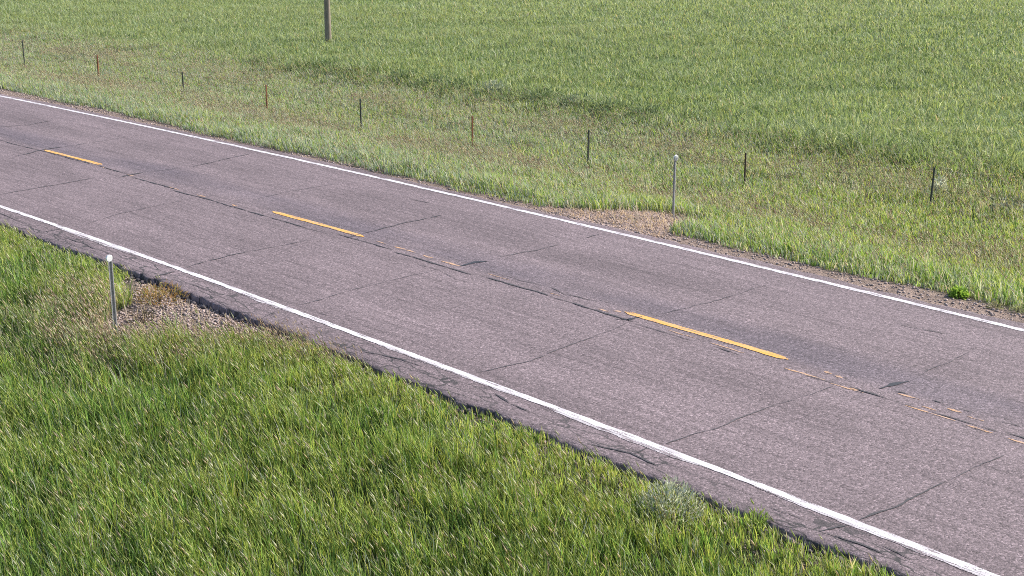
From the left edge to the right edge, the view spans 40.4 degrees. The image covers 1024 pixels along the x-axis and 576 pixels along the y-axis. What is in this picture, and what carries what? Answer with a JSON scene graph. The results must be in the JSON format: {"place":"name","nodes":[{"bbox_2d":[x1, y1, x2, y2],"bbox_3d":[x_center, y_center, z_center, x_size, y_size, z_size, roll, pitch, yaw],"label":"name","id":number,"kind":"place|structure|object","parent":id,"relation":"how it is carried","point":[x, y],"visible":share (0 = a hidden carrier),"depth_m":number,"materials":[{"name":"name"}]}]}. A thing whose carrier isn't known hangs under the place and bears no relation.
{"place":"outdoors","nodes":[
{"label":"outdoors","id":0,"kind":"place"},
{"bbox_2d":[0,219,908,575],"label":"verge grass","id":1,"kind":"structure","parent":0,"point":[58,317],"depth_m":15.69,"materials":[{"name":"green plant"}]},
{"bbox_2d":[0,94,1023,575],"bbox_3d":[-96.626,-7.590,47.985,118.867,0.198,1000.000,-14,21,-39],"label":"road","id":2,"kind":"structure","parent":0,"point":[864,424],"depth_m":20.28,"materials":[{"name":"grey asphalt"}]},
{"bbox_2d":[0,22,1023,307],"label":"roadside grass","id":3,"kind":"structure","parent":0,"point":[612,180],"depth_m":33.11,"materials":[{"name":"green plant"}]},
{"bbox_2d":[0,0,1023,575],"bbox_3d":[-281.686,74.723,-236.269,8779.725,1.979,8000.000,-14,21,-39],"label":"ground","id":4,"kind":"structure","parent":0,"point":[890,286],"depth_m":30.70,"materials":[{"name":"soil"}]},
{"bbox_2d":[96,55,99,75],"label":"fence post","id":5,"kind":"object","parent":4,"relation":"on","point":[97,64],"visible":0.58,"depth_m":47.71,"materials":[{"name":"metal"}]},
{"bbox_2d":[5,39,1016,177],"bbox_3d":[-5.159,-5.652,39.712,43.839,0.476,0.829,14,21,39],"label":"fence wire","id":6,"kind":"object","parent":5,"relation":"attached to","point":[558,129],"visible":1,"depth_m":33.42,"materials":[{"name":"metal"}]},
{"bbox_2d":[2,45,1022,189],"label":"fence wire","id":7,"kind":"object","parent":5,"relation":"attached to","point":[557,137],"visible":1,"depth_m":33.53,"materials":[{"name":"metal"}]},
{"bbox_2d":[3,52,1022,201],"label":"fence wire","id":8,"kind":"object","parent":5,"relation":"attached to","point":[570,147],"visible":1,"depth_m":33.21,"materials":[{"name":"metal"}]},
{"bbox_2d":[106,255,117,340],"bbox_3d":[-5.745,0.403,20.054,0.061,1.836,0.102,15,22,38],"label":"marker post","id":9,"kind":"object","parent":4,"relation":"on","point":[112,287],"visible":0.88,"depth_m":19.93,"materials":[{"name":"metal"}]},
{"bbox_2d":[128,308,157,323],"bbox_3d":[-5.611,0.419,21.026,0.485,0.283,0.437,-14,21,-39],"label":"stalk weed","id":10,"kind":"object","parent":4,"relation":"on","point":[142,315],"visible":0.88,"depth_m":21.03,"materials":[{"name":"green plant"}]},
{"bbox_2d":[133,279,189,307],"bbox_3d":[-5.463,0.056,21.794,0.892,0.379,0.818,-14,21,-39],"label":"dry weed","id":11,"kind":"object","parent":4,"relation":"on","point":[158,294],"visible":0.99,"depth_m":21.77,"materials":[{"name":"brown plant"}]},
{"bbox_2d":[265,85,267,107],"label":"fence post","id":12,"kind":"object","parent":4,"relation":"on","point":[266,97],"visible":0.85,"depth_m":41.67,"materials":[{"name":"metal"}]},
{"bbox_2d":[324,0,331,41],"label":"utility pole","id":13,"kind":"object","parent":4,"relation":"on","point":[327,21],"visible":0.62,"depth_m":55.77,"materials":[{"name":"grey wood"}]},
{"bbox_2d":[314,55,349,69],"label":"sage shrub","id":14,"kind":"object","parent":4,"relation":"on","point":[336,59],"visible":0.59,"depth_m":47.87,"materials":[{"name":"green plant"}]},
{"bbox_2d":[359,99,361,126],"bbox_3d":[-4.188,-4.607,38.640,0.038,1.308,0.048,13,22,36],"label":"fence post","id":15,"kind":"object","parent":4,"relation":"on","point":[360,114],"visible":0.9,"depth_m":38.58,"materials":[{"name":"metal"}]},
{"bbox_2d":[391,68,421,81],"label":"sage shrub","id":16,"kind":"object","parent":4,"relation":"on","point":[401,72],"visible":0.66,"depth_m":45.30,"materials":[{"name":"green plant"}]},
{"bbox_2d":[416,72,448,85],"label":"sage shrub","id":17,"kind":"object","parent":4,"relation":"on","point":[434,74],"visible":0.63,"depth_m":44.13,"materials":[{"name":"green plant"}]},
{"bbox_2d":[5,228,890,575],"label":"rubble","id":18,"kind":"object","parent":4,"relation":"on","point":[469,410],"visible":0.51,"depth_m":17.76,"materials":[{"name":"stone"},{"name":"gravel"}]},
{"bbox_2d":[740,503,772,536],"bbox_3d":[2.493,2.335,14.086,0.391,0.275,0.451,10,19,30],"label":"edge weed","id":19,"kind":"object","parent":18,"relation":"on","point":[764,520],"visible":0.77,"depth_m":14.05,"materials":[{"name":"green plant"}]},
{"bbox_2d":[441,77,479,91],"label":"sage shrub","id":20,"kind":"object","parent":4,"relation":"on","point":[459,82],"visible":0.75,"depth_m":43.24,"materials":[{"name":"green plant"}]},
{"bbox_2d":[471,116,472,145],"bbox_3d":[-1.022,-3.832,35.960,0.048,1.232,0.039,-11,21,-32],"label":"fence post","id":21,"kind":"object","parent":4,"relation":"on","point":[472,128],"visible":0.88,"depth_m":35.86,"materials":[{"name":"metal"}]},
{"bbox_2d":[478,77,510,95],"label":"sage shrub","id":22,"kind":"object","parent":4,"relation":"on","point":[494,87],"visible":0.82,"depth_m":42.34,"materials":[{"name":"green plant"}]},
{"bbox_2d":[0,0,1023,184],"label":"field crop","id":23,"kind":"object","parent":4,"relation":"on","point":[1002,67],"visible":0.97,"depth_m":52.43,"materials":[{"name":"green plant"}]},
{"bbox_2d":[521,137,536,151],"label":"dark weed","id":24,"kind":"object","parent":4,"relation":"on","point":[529,145],"visible":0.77,"depth_m":35.28,"materials":[{"name":"green plant"}]},
{"bbox_2d":[521,86,564,102],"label":"sage shrub","id":25,"kind":"object","parent":4,"relation":"on","point":[543,93],"visible":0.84,"depth_m":41.15,"materials":[{"name":"green plant"}]},
{"bbox_2d":[560,91,596,107],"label":"sage shrub","id":26,"kind":"object","parent":4,"relation":"on","point":[575,99],"visible":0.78,"depth_m":40.20,"materials":[{"name":"green plant"}]},
{"bbox_2d":[587,130,589,162],"bbox_3d":[1.843,-3.178,33.639,0.048,1.285,0.038,-12,20,-37],"label":"fence post","id":27,"kind":"object","parent":4,"relation":"on","point":[588,147],"visible":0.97,"depth_m":33.57,"materials":[{"name":"metal"}]},
{"bbox_2d":[591,96,632,113],"bbox_3d":[2.869,-5.173,39.342,1.322,0.495,1.255,6,17,18],"label":"sage shrub","id":28,"kind":"object","parent":4,"relation":"on","point":[602,102],"visible":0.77,"depth_m":39.30,"materials":[{"name":"green plant"}]},
{"bbox_2d":[625,99,668,117],"bbox_3d":[3.742,-4.938,38.410,1.305,0.553,1.283,-14,21,-39],"label":"sage shrub","id":29,"kind":"object","parent":4,"relation":"on","point":[656,106],"visible":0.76,"depth_m":38.39,"materials":[{"name":"green plant"}]},
{"bbox_2d":[633,474,709,532],"bbox_3d":[1.668,2.171,14.361,0.784,0.483,0.904,-14,21,-39],"label":"sage plant","id":30,"kind":"object","parent":4,"relation":"on","point":[681,494],"visible":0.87,"depth_m":14.30,"materials":[{"name":"green plant"}]},
{"bbox_2d":[672,155,677,217],"bbox_3d":[3.204,-1.786,27.376,0.061,1.686,0.131,14,21,41],"label":"marker post","id":31,"kind":"object","parent":4,"relation":"on","point":[674,184],"visible":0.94,"depth_m":27.30,"materials":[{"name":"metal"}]},
{"bbox_2d":[744,153,746,183],"bbox_3d":[5.218,-2.440,31.180,0.038,1.199,0.047,13,20,39],"label":"fence post","id":32,"kind":"object","parent":4,"relation":"on","point":[745,167],"visible":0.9,"depth_m":31.10,"materials":[{"name":"metal"}]},
{"bbox_2d":[929,167,935,205],"bbox_3d":[8.675,-1.861,28.802,0.047,1.294,0.039,-11,20,-36],"label":"fence post","id":33,"kind":"object","parent":4,"relation":"on","point":[933,176],"visible":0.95,"depth_m":28.72,"materials":[{"name":"metal"}]},
{"bbox_2d":[932,175,948,196],"bbox_3d":[9.145,-2.186,29.784,0.569,0.499,0.537,-14,21,-39],"label":"pale weed","id":34,"kind":"object","parent":4,"relation":"on","point":[939,183],"visible":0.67,"depth_m":29.74,"materials":[{"name":"beige plant"}]},
{"bbox_2d":[948,283,970,299],"bbox_3d":[7.074,0.053,21.924,0.396,0.261,0.389,-3,16,-9],"label":"leafy weed","id":35,"kind":"object","parent":4,"relation":"on","point":[961,292],"visible":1,"depth_m":21.88,"materials":[{"name":"green plant"}]},
{"bbox_2d":[984,299,1004,308],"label":"shoulder weed","id":36,"kind":"object","parent":4,"relation":"on","point":[996,306],"visible":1,"depth_m":21.30,"materials":[{"name":"green plant"}]},
{"bbox_2d":[985,192,1023,219],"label":"grey weed","id":37,"kind":"object","parent":4,"relation":"on","point":[1013,204],"visible":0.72,"depth_m":28.18,"materials":[{"name":"green plant"}]},
{"bbox_2d":[1008,304,1023,313],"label":"shoulder weed","id":38,"kind":"object","parent":4,"relation":"on","point":[1018,308],"visible":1,"depth_m":21.13,"materials":[{"name":"green plant"}]}
]}

